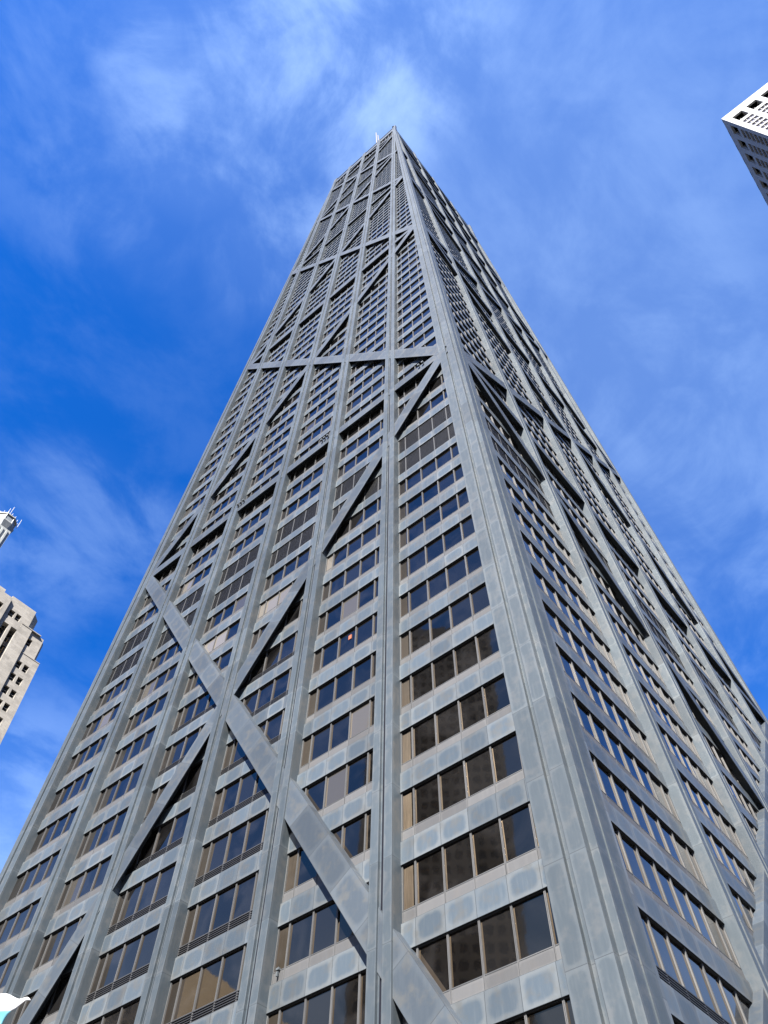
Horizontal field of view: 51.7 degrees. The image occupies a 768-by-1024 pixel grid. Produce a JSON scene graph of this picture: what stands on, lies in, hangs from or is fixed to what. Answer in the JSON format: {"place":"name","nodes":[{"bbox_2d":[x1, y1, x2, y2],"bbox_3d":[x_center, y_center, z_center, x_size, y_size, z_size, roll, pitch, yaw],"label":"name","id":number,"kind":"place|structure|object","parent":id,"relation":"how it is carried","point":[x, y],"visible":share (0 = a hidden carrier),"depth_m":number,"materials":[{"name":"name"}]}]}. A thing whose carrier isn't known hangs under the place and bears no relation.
{"place":"outdoors","nodes":[
{"label":"outdoors","id":0,"kind":"place"},
{"bbox_2d":[0,993,30,1023],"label":"banner","id":1,"kind":"object","parent":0,"point":[9,1003],"visible":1,"depth_m":7.72,"materials":[{"name":"fabric"}]},
{"bbox_2d":[0,125,767,1023],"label":"skyscraper","id":2,"kind":"structure","parent":0,"point":[418,693],"depth_m":51.22,"materials":[{"name":"metal"}]},
{"bbox_2d":[0,953,17,993],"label":"window","id":3,"kind":"structure","parent":2,"relation":"in","point":[6,966],"depth_m":53.20,"materials":[{"name":"blue glass"}]},
{"bbox_2d":[0,899,40,948],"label":"window","id":4,"kind":"structure","parent":2,"relation":"in","point":[16,926],"depth_m":56.72,"materials":[{"name":"blue glass"}]},
{"bbox_2d":[3,850,60,908],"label":"window","id":5,"kind":"structure","parent":2,"relation":"in","point":[38,875],"depth_m":60.20,"materials":[{"name":"blue glass"}]},
{"bbox_2d":[11,972,71,1023],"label":"window","id":6,"kind":"structure","parent":2,"relation":"in","point":[49,1013],"depth_m":47.00,"materials":[{"name":"black glass"}]},
{"bbox_2d":[25,807,77,860],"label":"window","id":7,"kind":"structure","parent":2,"relation":"in","point":[57,830],"depth_m":63.56,"materials":[{"name":"blue glass"}]},
{"bbox_2d":[29,915,84,977],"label":"window","id":8,"kind":"structure","parent":2,"relation":"in","point":[53,945],"depth_m":51.11,"materials":[{"name":"blue glass"}]},
{"bbox_2d":[45,768,93,817],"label":"window","id":9,"kind":"structure","parent":2,"relation":"in","point":[77,787],"depth_m":66.94,"materials":[{"name":"blue glass"}]},
{"bbox_2d":[52,856,111,918],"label":"window","id":10,"kind":"structure","parent":2,"relation":"in","point":[88,883],"depth_m":54.12,"materials":[{"name":"blue glass"}]},
{"bbox_2d":[62,734,107,779],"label":"window","id":11,"kind":"structure","parent":2,"relation":"in","point":[91,752],"depth_m":70.26,"materials":[{"name":"blue glass"}]},
{"bbox_2d":[78,703,120,745],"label":"window","id":12,"kind":"structure","parent":2,"relation":"in","point":[103,721],"depth_m":73.52,"materials":[{"name":"blue glass"}]},
{"bbox_2d":[72,807,128,865],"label":"window","id":13,"kind":"structure","parent":2,"relation":"in","point":[107,832],"depth_m":57.51,"materials":[{"name":"blue glass"}]},
{"bbox_2d":[92,675,131,714],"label":"window","id":14,"kind":"structure","parent":2,"relation":"in","point":[119,689],"depth_m":76.75,"materials":[{"name":"blue glass"}]},
{"bbox_2d":[88,997,140,1023],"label":"window","id":15,"kind":"structure","parent":2,"relation":"in","point":[126,1014],"depth_m":41.70,"materials":[{"name":"brown glass"}]},
{"bbox_2d":[90,765,142,819],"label":"window","id":16,"kind":"structure","parent":2,"relation":"in","point":[125,786],"depth_m":60.89,"materials":[{"name":"blue glass"}]},
{"bbox_2d":[84,925,159,1004],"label":"window","id":17,"kind":"structure","parent":2,"relation":"in","point":[130,960],"depth_m":44.70,"materials":[{"name":"blue glass"}]},
{"bbox_2d":[106,727,155,777],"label":"window","id":18,"kind":"structure","parent":2,"relation":"in","point":[141,745],"depth_m":64.25,"materials":[{"name":"blue glass"}]},
{"bbox_2d":[106,863,175,935],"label":"window","id":19,"kind":"structure","parent":2,"relation":"in","point":[151,893],"depth_m":48.10,"materials":[{"name":"blue glass"}]},
{"bbox_2d":[121,692,167,739],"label":"window","id":20,"kind":"structure","parent":2,"relation":"in","point":[155,708],"depth_m":67.63,"materials":[{"name":"blue glass"}]},
{"bbox_2d":[134,663,177,706],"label":"window","id":21,"kind":"structure","parent":2,"relation":"in","point":[166,677],"depth_m":70.89,"materials":[{"name":"blue glass"}]},
{"bbox_2d":[126,808,190,874],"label":"window","id":22,"kind":"structure","parent":2,"relation":"in","point":[169,835],"depth_m":51.31,"materials":[{"name":"black glass"}]},
{"bbox_2d":[145,642,182,677],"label":"window","id":23,"kind":"structure","parent":2,"relation":"in","point":[175,649],"depth_m":74.17,"materials":[{"name":"blue glass"}]},
{"bbox_2d":[142,761,202,823],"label":"window","id":24,"kind":"structure","parent":2,"relation":"in","point":[189,785],"depth_m":54.57,"materials":[{"name":"black glass"}]},
{"bbox_2d":[156,609,196,649],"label":"window","id":25,"kind":"structure","parent":2,"relation":"in","point":[167,635],"depth_m":77.38,"materials":[{"name":"glass"}]},
{"bbox_2d":[157,725,207,776],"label":"window","id":26,"kind":"structure","parent":2,"relation":"in","point":[176,753],"depth_m":58.63,"materials":[{"name":"blue glass"}]},
{"bbox_2d":[166,585,204,623],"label":"window","id":27,"kind":"structure","parent":2,"relation":"in","point":[195,597],"depth_m":80.51,"materials":[{"name":"metal"}]},
{"bbox_2d":[170,692,215,735],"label":"window","id":28,"kind":"structure","parent":2,"relation":"in","point":[205,702],"depth_m":61.73,"materials":[{"name":"blue glass"}]},
{"bbox_2d":[161,944,246,1023],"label":"window","id":29,"kind":"structure","parent":2,"relation":"in","point":[215,985],"depth_m":38.72,"materials":[{"name":"brown glass"}]},
{"bbox_2d":[182,648,232,698],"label":"window","id":30,"kind":"structure","parent":2,"relation":"in","point":[194,682],"depth_m":65.01,"materials":[{"name":"blue glass"}]},
{"bbox_2d":[192,619,239,666],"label":"window","id":31,"kind":"structure","parent":2,"relation":"in","point":[229,633],"depth_m":68.13,"materials":[{"name":"white glass"}]},
{"bbox_2d":[177,871,258,956],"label":"window","id":32,"kind":"structure","parent":2,"relation":"in","point":[231,907],"depth_m":42.07,"materials":[{"name":"blue glass"}]},
{"bbox_2d":[202,593,246,636],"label":"window","id":33,"kind":"structure","parent":2,"relation":"in","point":[238,604],"depth_m":71.49,"materials":[{"name":"blue glass"}]},
{"bbox_2d":[193,809,268,887],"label":"window","id":34,"kind":"structure","parent":2,"relation":"in","point":[247,839],"depth_m":45.45,"materials":[{"name":"blue glass"}]},
{"bbox_2d":[210,568,253,610],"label":"window","id":35,"kind":"structure","parent":2,"relation":"in","point":[244,580],"depth_m":74.68,"materials":[{"name":"glass"}]},
{"bbox_2d":[208,769,267,826],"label":"window","id":36,"kind":"structure","parent":2,"relation":"in","point":[248,788],"depth_m":48.95,"materials":[{"name":"blue glass"}]},
{"bbox_2d":[218,544,259,585],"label":"window","id":37,"kind":"structure","parent":2,"relation":"in","point":[250,556],"depth_m":78.03,"materials":[{"name":"glass"}]},
{"bbox_2d":[220,709,284,775],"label":"window","id":38,"kind":"structure","parent":2,"relation":"in","point":[234,755],"depth_m":52.24,"materials":[{"name":"blue glass"}]},
{"bbox_2d":[230,668,291,730],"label":"window","id":39,"kind":"structure","parent":2,"relation":"in","point":[276,689],"depth_m":55.48,"materials":[{"name":"blue glass"}]},
{"bbox_2d":[240,631,297,689],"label":"window","id":40,"kind":"structure","parent":2,"relation":"in","point":[283,651],"depth_m":58.82,"materials":[{"name":"blue glass"}]},
{"bbox_2d":[249,600,302,653],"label":"window","id":41,"kind":"structure","parent":2,"relation":"in","point":[293,615],"depth_m":62.04,"materials":[{"name":"black glass"}]},
{"bbox_2d":[256,580,304,621],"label":"window","id":42,"kind":"structure","parent":2,"relation":"in","point":[275,601],"depth_m":66.03,"materials":[{"name":"grey glass"}]},
{"bbox_2d":[262,546,311,594],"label":"window","id":43,"kind":"structure","parent":2,"relation":"in","point":[301,560],"depth_m":68.86,"materials":[{"name":"blue glass"}]},
{"bbox_2d":[269,523,314,568],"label":"window","id":44,"kind":"structure","parent":2,"relation":"in","point":[306,535],"depth_m":72.05,"materials":[{"name":"glass"}]},
{"bbox_2d":[274,501,318,544],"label":"window","id":45,"kind":"structure","parent":2,"relation":"in","point":[310,512],"depth_m":75.37,"materials":[{"name":"glass"}]},
{"bbox_2d":[279,482,321,522],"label":"window","id":46,"kind":"structure","parent":2,"relation":"in","point":[316,490],"depth_m":78.84,"materials":[{"name":"blue glass"}]},
{"bbox_2d":[266,970,365,1023],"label":"window","id":47,"kind":"structure","parent":2,"relation":"in","point":[343,1002],"depth_m":32.98,"materials":[{"name":"glass"}]},
{"bbox_2d":[271,883,368,984],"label":"window","id":48,"kind":"structure","parent":2,"relation":"in","point":[322,933],"depth_m":36.17,"materials":[{"name":"blue glass"}]},
{"bbox_2d":[282,810,370,902],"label":"window","id":49,"kind":"structure","parent":2,"relation":"in","point":[353,836],"depth_m":39.43,"materials":[{"name":"blue glass"}]},
{"bbox_2d":[291,749,372,832],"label":"window","id":50,"kind":"structure","parent":2,"relation":"in","point":[353,779],"depth_m":42.68,"materials":[{"name":"blue glass"}]},
{"bbox_2d":[299,697,374,773],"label":"window","id":51,"kind":"structure","parent":2,"relation":"in","point":[356,724],"depth_m":46.21,"materials":[{"name":"blue glass"}]},
{"bbox_2d":[305,652,375,723],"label":"window","id":52,"kind":"structure","parent":2,"relation":"in","point":[362,674],"depth_m":49.59,"materials":[{"name":"blue glass"}]},
{"bbox_2d":[311,613,376,678],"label":"window","id":53,"kind":"structure","parent":2,"relation":"in","point":[364,632],"depth_m":52.95,"materials":[{"name":"blue glass"}]},
{"bbox_2d":[316,578,377,639],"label":"window","id":54,"kind":"structure","parent":2,"relation":"in","point":[368,594],"depth_m":56.36,"materials":[{"name":"blue glass"}]},
{"bbox_2d":[321,548,378,604],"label":"window","id":55,"kind":"structure","parent":2,"relation":"in","point":[370,562],"depth_m":59.71,"materials":[{"name":"blue glass"}]},
{"bbox_2d":[325,521,379,574],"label":"window","id":56,"kind":"structure","parent":2,"relation":"in","point":[370,535],"depth_m":62.96,"materials":[{"name":"blue glass"}]},
{"bbox_2d":[328,497,380,548],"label":"window","id":57,"kind":"structure","parent":2,"relation":"in","point":[374,508],"depth_m":66.10,"materials":[{"name":"blue glass"}]},
{"bbox_2d":[331,475,381,523],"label":"window","id":58,"kind":"structure","parent":2,"relation":"in","point":[375,485],"depth_m":69.03,"materials":[{"name":"glass"}]},
{"bbox_2d":[334,461,381,501],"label":"window","id":59,"kind":"structure","parent":2,"relation":"in","point":[349,484],"depth_m":73.18,"materials":[{"name":"metal"}]},
{"bbox_2d":[337,436,382,479],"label":"window","id":60,"kind":"structure","parent":2,"relation":"in","point":[370,450],"depth_m":76.24,"materials":[{"name":"blue glass"}]},
{"bbox_2d":[398,375,444,416],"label":"window","id":61,"kind":"structure","parent":2,"relation":"in","point":[439,381],"depth_m":76.51,"materials":[{"name":"black glass"}]},
{"bbox_2d":[398,389,447,434],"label":"window","id":62,"kind":"structure","parent":2,"relation":"in","point":[440,398],"depth_m":73.48,"materials":[{"name":"blue glass"}]},
{"bbox_2d":[399,405,450,453],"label":"window","id":63,"kind":"structure","parent":2,"relation":"in","point":[445,413],"depth_m":70.15,"materials":[{"name":"glass"}]},
{"bbox_2d":[399,423,454,474],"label":"window","id":64,"kind":"structure","parent":2,"relation":"in","point":[446,434],"depth_m":66.76,"materials":[{"name":"metal"}]},
{"bbox_2d":[399,443,458,497],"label":"window","id":65,"kind":"structure","parent":2,"relation":"in","point":[451,453],"depth_m":63.55,"materials":[{"name":"blue glass"}]},
{"bbox_2d":[399,465,463,523],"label":"window","id":66,"kind":"structure","parent":2,"relation":"in","point":[456,475],"depth_m":60.30,"materials":[{"name":"blue glass"}]},
{"bbox_2d":[399,488,468,551],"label":"window","id":67,"kind":"structure","parent":2,"relation":"in","point":[460,501],"depth_m":57.02,"materials":[{"name":"blue glass"}]},
{"bbox_2d":[399,515,475,584],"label":"window","id":68,"kind":"structure","parent":2,"relation":"in","point":[463,531],"depth_m":53.65,"materials":[{"name":"blue glass"}]},
{"bbox_2d":[400,547,482,621],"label":"window","id":69,"kind":"structure","parent":2,"relation":"in","point":[468,565],"depth_m":50.23,"materials":[{"name":"blue glass"}]},
{"bbox_2d":[400,583,490,665],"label":"window","id":70,"kind":"structure","parent":2,"relation":"in","point":[475,604],"depth_m":46.84,"materials":[{"name":"glass"}]},
{"bbox_2d":[400,625,499,714],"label":"window","id":71,"kind":"structure","parent":2,"relation":"in","point":[482,649],"depth_m":43.43,"materials":[{"name":"black glass"}]},
{"bbox_2d":[401,674,511,771],"bbox_3d":[3.735,10.543,39.884,7.356,2.730,0.250,-35,-63,20],"label":"window","id":72,"kind":"structure","parent":2,"relation":"in","point":[490,702],"depth_m":40.03,"materials":[{"name":"glass"}]},
{"bbox_2d":[401,732,524,840],"bbox_3d":[3.726,12.562,36.495,7.461,2.750,0.250,-35,-63,20],"label":"window","id":73,"kind":"structure","parent":2,"relation":"in","point":[498,766],"depth_m":36.62,"materials":[{"name":"brown glass"}]},
{"bbox_2d":[402,802,540,922],"bbox_3d":[3.717,14.578,33.111,7.566,2.720,0.250,-35,-63,20],"label":"window","id":74,"kind":"structure","parent":2,"relation":"in","point":[508,843],"depth_m":33.20,"materials":[{"name":"brown glass"}]},
{"bbox_2d":[403,888,561,1023],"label":"window","id":75,"kind":"structure","parent":2,"relation":"in","point":[519,938],"depth_m":29.62,"materials":[{"name":"brown glass"}]},
{"bbox_2d":[491,438,554,517],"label":"window","id":76,"kind":"structure","parent":2,"relation":"in","point":[497,448],"depth_m":68.64,"materials":[{"name":"glass"}]},
{"bbox_2d":[497,457,564,541],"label":"window","id":77,"kind":"structure","parent":2,"relation":"in","point":[503,468],"depth_m":65.58,"materials":[{"name":"black glass"}]},
{"bbox_2d":[498,996,574,1023],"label":"window","id":78,"kind":"structure","parent":2,"relation":"in","point":[560,1011],"depth_m":26.51,"materials":[{"name":"black glass"}]},
{"bbox_2d":[505,481,575,568],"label":"window","id":79,"kind":"structure","parent":2,"relation":"in","point":[513,494],"depth_m":62.30,"materials":[{"name":"grey glass"}]},
{"bbox_2d":[512,505,588,599],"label":"window","id":80,"kind":"structure","parent":2,"relation":"in","point":[519,517],"depth_m":59.05,"materials":[{"name":"glass"}]},
{"bbox_2d":[521,533,602,634],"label":"window","id":81,"kind":"structure","parent":2,"relation":"in","point":[532,551],"depth_m":55.66,"materials":[{"name":"glass"}]},
{"bbox_2d":[531,565,619,674],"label":"window","id":82,"kind":"structure","parent":2,"relation":"in","point":[542,584],"depth_m":52.22,"materials":[{"name":"glass"}]},
{"bbox_2d":[543,603,637,718],"bbox_3d":[12.503,9.122,48.538,0.242,2.740,10.558,-35,-63,20],"label":"window","id":83,"kind":"structure","parent":2,"relation":"in","point":[556,625],"depth_m":48.83,"materials":[{"name":"glass"}]},
{"bbox_2d":[556,645,658,769],"bbox_3d":[12.616,11.169,45.177,0.242,2.730,10.704,-35,-63,20],"label":"window","id":84,"kind":"structure","parent":2,"relation":"in","point":[595,695],"depth_m":45.42,"materials":[{"name":"blue glass"}]},
{"bbox_2d":[585,559,634,622],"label":"window","id":85,"kind":"structure","parent":2,"relation":"in","point":[594,573],"depth_m":70.72,"materials":[{"name":"black glass"}]},
{"bbox_2d":[597,586,650,653],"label":"window","id":86,"kind":"structure","parent":2,"relation":"in","point":[604,597],"depth_m":67.90,"materials":[{"name":"grey glass"}]},
{"bbox_2d":[571,694,682,827],"bbox_3d":[12.729,13.213,41.819,0.242,2.730,10.851,-35,-63,20],"label":"window","id":87,"kind":"structure","parent":2,"relation":"in","point":[590,725],"depth_m":42.02,"materials":[{"name":"blue glass"}]},
{"bbox_2d":[609,614,666,686],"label":"window","id":88,"kind":"structure","parent":2,"relation":"in","point":[619,629],"depth_m":64.64,"materials":[{"name":"glass"}]},
{"bbox_2d":[590,753,711,896],"bbox_3d":[12.843,15.263,38.453,0.242,2.750,10.998,-35,-63,20],"label":"window","id":89,"kind":"structure","parent":2,"relation":"in","point":[612,789],"depth_m":38.60,"materials":[{"name":"blue glass"}]},
{"bbox_2d":[623,646,683,722],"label":"window","id":90,"kind":"structure","parent":2,"relation":"in","point":[636,666],"depth_m":61.31,"materials":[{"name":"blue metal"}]},
{"bbox_2d":[640,684,703,764],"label":"window","id":91,"kind":"structure","parent":2,"relation":"in","point":[654,705],"depth_m":57.96,"materials":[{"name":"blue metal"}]},
{"bbox_2d":[612,824,745,978],"bbox_3d":[12.956,17.310,35.091,0.242,2.720,11.143,-35,-63,20],"label":"window","id":92,"kind":"structure","parent":2,"relation":"in","point":[642,870],"depth_m":35.19,"materials":[{"name":"blue glass"}]},
{"bbox_2d":[658,725,725,810],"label":"window","id":93,"kind":"structure","parent":2,"relation":"in","point":[674,749],"depth_m":54.61,"materials":[{"name":"glass"}]},
{"bbox_2d":[639,910,750,1023],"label":"window","id":94,"kind":"structure","parent":2,"relation":"in","point":[676,966],"depth_m":31.30,"materials":[{"name":"blue glass"}]},
{"bbox_2d":[687,702,707,732],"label":"window","id":95,"kind":"structure","parent":2,"relation":"in","point":[697,720],"depth_m":68.45,"materials":[{"name":"grey metal"}]},
{"bbox_2d":[678,771,749,861],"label":"window","id":96,"kind":"structure","parent":2,"relation":"in","point":[696,798],"depth_m":51.24,"materials":[{"name":"blue glass"}]},
{"bbox_2d":[703,735,749,795],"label":"window","id":97,"kind":"structure","parent":2,"relation":"in","point":[715,752],"depth_m":66.33,"materials":[{"name":"grey glass"}]},
{"bbox_2d":[701,824,755,897],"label":"window","id":98,"kind":"structure","parent":2,"relation":"in","point":[723,856],"depth_m":47.50,"materials":[{"name":"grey glass"}]},
{"bbox_2d":[722,773,757,822],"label":"window","id":99,"kind":"structure","parent":2,"relation":"in","point":[736,793],"depth_m":63.09,"materials":[{"name":"grey glass"}]},
{"bbox_2d":[729,887,753,934],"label":"window","id":100,"kind":"structure","parent":2,"relation":"in","point":[746,911],"depth_m":43.68,"materials":[{"name":"grey glass"}]},
{"bbox_2d":[743,815,756,842],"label":"window","id":101,"kind":"structure","parent":2,"relation":"in","point":[753,830],"depth_m":59.47,"materials":[{"name":"black glass"}]},
{"bbox_2d":[0,0,767,872],"label":"sky","id":102,"kind":"structure","parent":0,"point":[167,167],"materials":[{"name":"blue"}]},
{"bbox_3d":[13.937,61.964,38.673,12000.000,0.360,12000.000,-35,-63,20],"label":"ground","id":103,"kind":"structure","parent":0,"visible":0},
{"bbox_2d":[0,507,43,743],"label":"art deco building","id":104,"kind":"structure","parent":103,"relation":"on","point":[21,643],"depth_m":174.62,"materials":[{"name":"stone"}]},
{"bbox_2d":[0,645,4,653],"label":"window","id":105,"kind":"structure","parent":104,"relation":"in","point":[2,647],"depth_m":172.26,"materials":[{"name":"black glass"}]},
{"bbox_2d":[1,686,8,693],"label":"window","id":106,"kind":"structure","parent":104,"relation":"in","point":[5,689],"depth_m":166.13,"materials":[{"name":"black glass"}]},
{"bbox_2d":[2,704,8,711],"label":"window","id":107,"kind":"structure","parent":104,"relation":"in","point":[5,707],"depth_m":163.79,"materials":[{"name":"black glass"}]},
{"bbox_2d":[4,633,10,642],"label":"window","id":108,"kind":"structure","parent":104,"relation":"in","point":[8,636],"depth_m":175.08,"materials":[{"name":"black glass"}]},
{"bbox_2d":[8,674,14,680],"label":"window","id":109,"kind":"structure","parent":104,"relation":"in","point":[11,677],"depth_m":169.16,"materials":[{"name":"black glass"}]},
{"bbox_2d":[9,690,14,698],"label":"window","id":110,"kind":"structure","parent":104,"relation":"in","point":[12,693],"depth_m":166.88,"materials":[{"name":"black glass"}]},
{"bbox_2d":[722,83,767,204],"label":"building","id":111,"kind":"structure","parent":103,"relation":"on","point":[745,122],"depth_m":225.11,"materials":[{"name":"white concrete"}]}
]}

